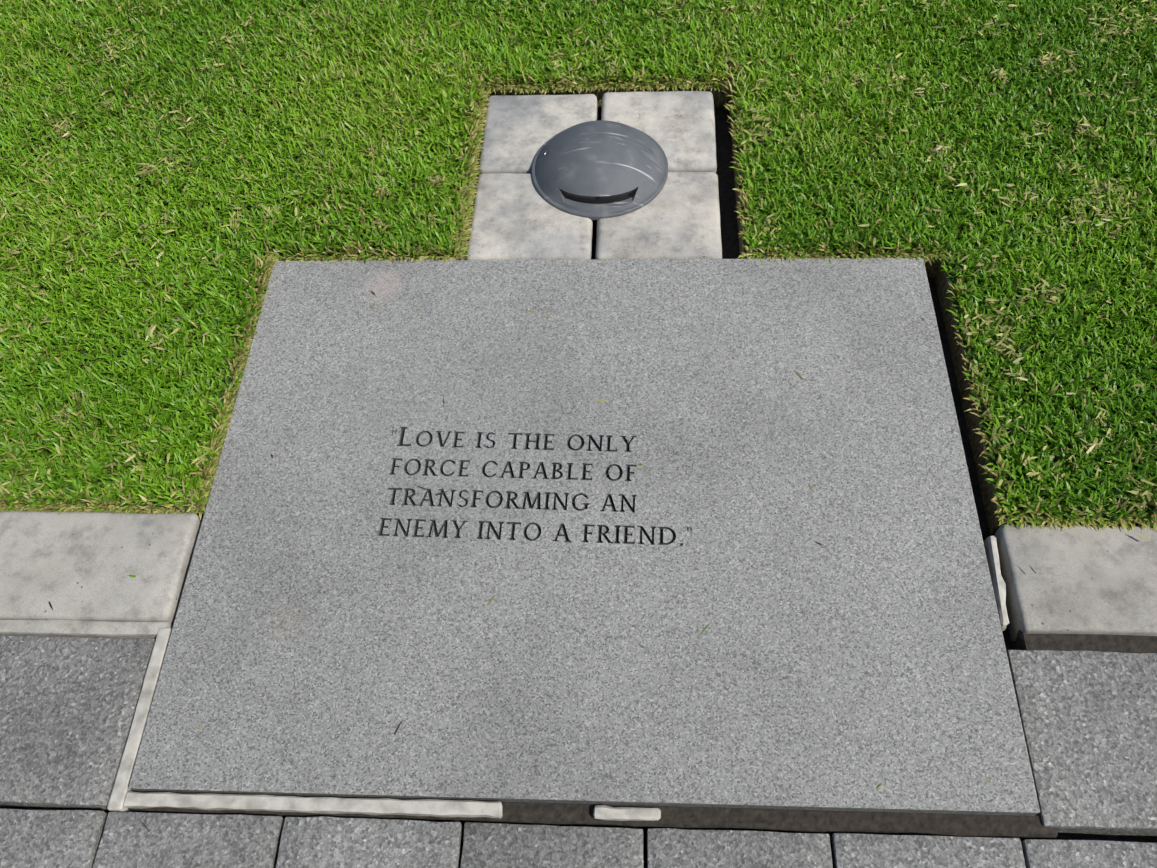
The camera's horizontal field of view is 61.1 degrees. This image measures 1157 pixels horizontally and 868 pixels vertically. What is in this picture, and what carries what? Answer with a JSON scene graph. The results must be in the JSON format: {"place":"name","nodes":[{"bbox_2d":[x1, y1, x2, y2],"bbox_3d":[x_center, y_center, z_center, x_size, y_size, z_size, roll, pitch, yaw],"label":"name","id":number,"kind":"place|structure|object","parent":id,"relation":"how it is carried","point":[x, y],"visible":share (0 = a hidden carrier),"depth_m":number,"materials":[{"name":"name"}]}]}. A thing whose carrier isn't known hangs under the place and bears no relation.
{"place":"outdoors","nodes":[
{"label":"outdoors","id":0,"kind":"place"},
{"bbox_2d":[0,808,107,867],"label":"paving","id":1,"kind":"structure","parent":0,"point":[50,838],"depth_m":1.08,"materials":[{"name":"grey stone"}]},
{"bbox_2d":[0,635,154,813],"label":"paving","id":2,"kind":"structure","parent":0,"point":[68,705],"depth_m":1.16,"materials":[{"name":"grey stone"}]},
{"bbox_2d":[93,812,284,867],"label":"paving","id":3,"kind":"structure","parent":0,"point":[170,840],"depth_m":1.07,"materials":[{"name":"grey stone"}]},
{"bbox_2d":[276,816,463,867],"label":"paving","id":4,"kind":"structure","parent":0,"point":[323,842],"depth_m":1.06,"materials":[{"name":"grey stone"}]},
{"bbox_2d":[460,822,643,867],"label":"paving","id":5,"kind":"structure","parent":0,"point":[494,845],"depth_m":1.06,"materials":[{"name":"grey stone"}]},
{"bbox_2d":[0,0,1156,535],"bbox_3d":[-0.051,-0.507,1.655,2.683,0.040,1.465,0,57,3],"label":"grass","id":6,"kind":"structure","parent":0,"point":[374,100],"depth_m":1.61,"materials":[{"name":"green plant"}]},
{"bbox_2d":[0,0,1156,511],"bbox_3d":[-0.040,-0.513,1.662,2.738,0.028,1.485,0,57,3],"label":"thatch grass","id":7,"kind":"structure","parent":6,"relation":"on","point":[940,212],"depth_m":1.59,"materials":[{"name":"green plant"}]},
{"bbox_2d":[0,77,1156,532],"bbox_3d":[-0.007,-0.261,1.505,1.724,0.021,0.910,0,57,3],"label":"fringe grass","id":8,"kind":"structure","parent":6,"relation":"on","point":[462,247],"depth_m":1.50,"materials":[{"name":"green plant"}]},
{"bbox_2d":[646,828,832,867],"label":"paving","id":9,"kind":"structure","parent":0,"point":[674,848],"depth_m":1.05,"materials":[{"name":"grey stone"}]},
{"bbox_2d":[465,107,1156,867],"bbox_3d":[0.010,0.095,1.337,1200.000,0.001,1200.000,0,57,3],"label":"ground","id":10,"kind":"structure","parent":0,"point":[727,205],"depth_m":1.52,"materials":[{"name":"soil"}]},
{"bbox_2d":[0,620,172,639],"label":"joint","id":11,"kind":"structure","parent":10,"relation":"on","point":[105,629],"depth_m":1.22,"materials":[{"name":"concrete"}]},
{"bbox_2d":[0,511,201,624],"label":"kerb","id":12,"kind":"structure","parent":10,"relation":"on","point":[80,566],"depth_m":1.25,"materials":[{"name":"concrete"}]},
{"bbox_2d":[107,627,171,811],"bbox_3d":[-0.512,0.342,1.171,0.020,0.052,0.217,0,57,3],"label":"strip","id":13,"kind":"object","parent":10,"relation":"on","point":[120,789],"visible":0.5,"depth_m":1.14,"materials":[{"name":"grey concrete"}]},
{"bbox_2d":[123,791,502,818],"bbox_3d":[-0.296,0.423,1.108,0.428,0.053,0.019,0,57,3],"label":"mortar strip","id":14,"kind":"object","parent":10,"relation":"on","point":[388,806],"visible":0.77,"depth_m":1.09,"materials":[{"name":"grey concrete"}]},
{"bbox_2d":[466,173,593,259],"bbox_3d":[-0.074,-0.339,1.598,0.199,0.062,0.199,0,57,3],"label":"concrete paver","id":15,"kind":"object","parent":10,"relation":"on","point":[517,216],"visible":0.56,"depth_m":1.56,"materials":[{"name":"concrete"}]},
{"bbox_2d":[478,94,597,174],"bbox_3d":[-0.067,-0.507,1.711,0.198,0.063,0.198,0,57,3],"label":"concrete paver","id":16,"kind":"object","parent":10,"relation":"on","point":[520,131],"visible":0.5,"depth_m":1.69,"materials":[{"name":"concrete"}]},
{"bbox_2d":[128,258,1039,815],"bbox_3d":[0.009,0.084,1.320,1.000,0.070,0.800,0,57,3],"label":"granite plaque","id":17,"kind":"object","parent":10,"relation":"on","point":[336,620],"visible":1,"depth_m":1.23,"materials":[{"name":"grey stone"}]},
{"bbox_2d":[49,291,1149,832],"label":"grass clippings","id":18,"kind":"object","parent":17,"relation":"on","point":[495,595],"visible":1,"depth_m":1.23,"materials":[{"name":"green plant"}]},
{"bbox_2d":[128,791,1057,840],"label":"joint soil","id":19,"kind":"structure","parent":10,"relation":"on","point":[831,823],"depth_m":1.07,"materials":[{"name":"brown soil"}]},
{"bbox_2d":[593,805,660,820],"bbox_3d":[0.053,0.426,1.091,0.077,0.052,0.016,0,57,3],"label":"mortar lump","id":20,"kind":"object","parent":10,"relation":"on","point":[602,812],"visible":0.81,"depth_m":1.07,"materials":[{"name":"grey concrete"}]},
{"bbox_2d":[595,172,721,258],"bbox_3d":[0.129,-0.337,1.589,0.198,0.062,0.198,0,57,3],"label":"concrete paver","id":21,"kind":"object","parent":10,"relation":"on","point":[677,216],"visible":0.62,"depth_m":1.55,"materials":[{"name":"concrete"}]},
{"bbox_2d":[531,120,667,219],"bbox_3d":[0.034,-0.454,1.598,0.226,0.066,0.226,0,57,3],"label":"in-ground light","id":22,"kind":"object","parent":21,"relation":"on","point":[597,170],"visible":1,"depth_m":1.57,"materials":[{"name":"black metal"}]},
{"bbox_2d":[601,91,716,172],"bbox_3d":[0.136,-0.508,1.697,0.198,0.062,0.199,0,57,3],"label":"concrete paver","id":23,"kind":"object","parent":10,"relation":"on","point":[678,127],"visible":0.56,"depth_m":1.68,"materials":[{"name":"concrete"}]},
{"bbox_2d":[984,536,1008,630],"bbox_3d":[0.514,0.189,1.219,0.016,0.053,0.123,4,57,6],"label":"mortar lump","id":24,"kind":"object","parent":10,"relation":"on","point":[992,556],"visible":0.54,"depth_m":1.20,"materials":[{"name":"grey concrete"}]},
{"bbox_2d":[994,524,1156,640],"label":"kerb","id":25,"kind":"structure","parent":10,"relation":"on","point":[1085,580],"depth_m":1.19,"materials":[{"name":"concrete"}]},
{"bbox_2d":[1011,630,1156,652],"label":"curb side face","id":26,"kind":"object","parent":10,"relation":"on","point":[1105,643],"depth_m":1.16},
{"bbox_2d":[830,833,1025,867],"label":"paving","id":27,"kind":"structure","parent":0,"point":[854,850],"depth_m":1.04,"materials":[{"name":"grey stone"}]},
{"bbox_2d":[1006,650,1156,837],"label":"paving","id":28,"kind":"structure","parent":0,"point":[1089,722],"depth_m":1.10,"materials":[{"name":"grey stone"}]},
{"bbox_2d":[1021,839,1156,867],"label":"paving","id":29,"kind":"structure","parent":0,"point":[1048,853],"depth_m":1.03,"materials":[{"name":"grey stone"}]}
]}

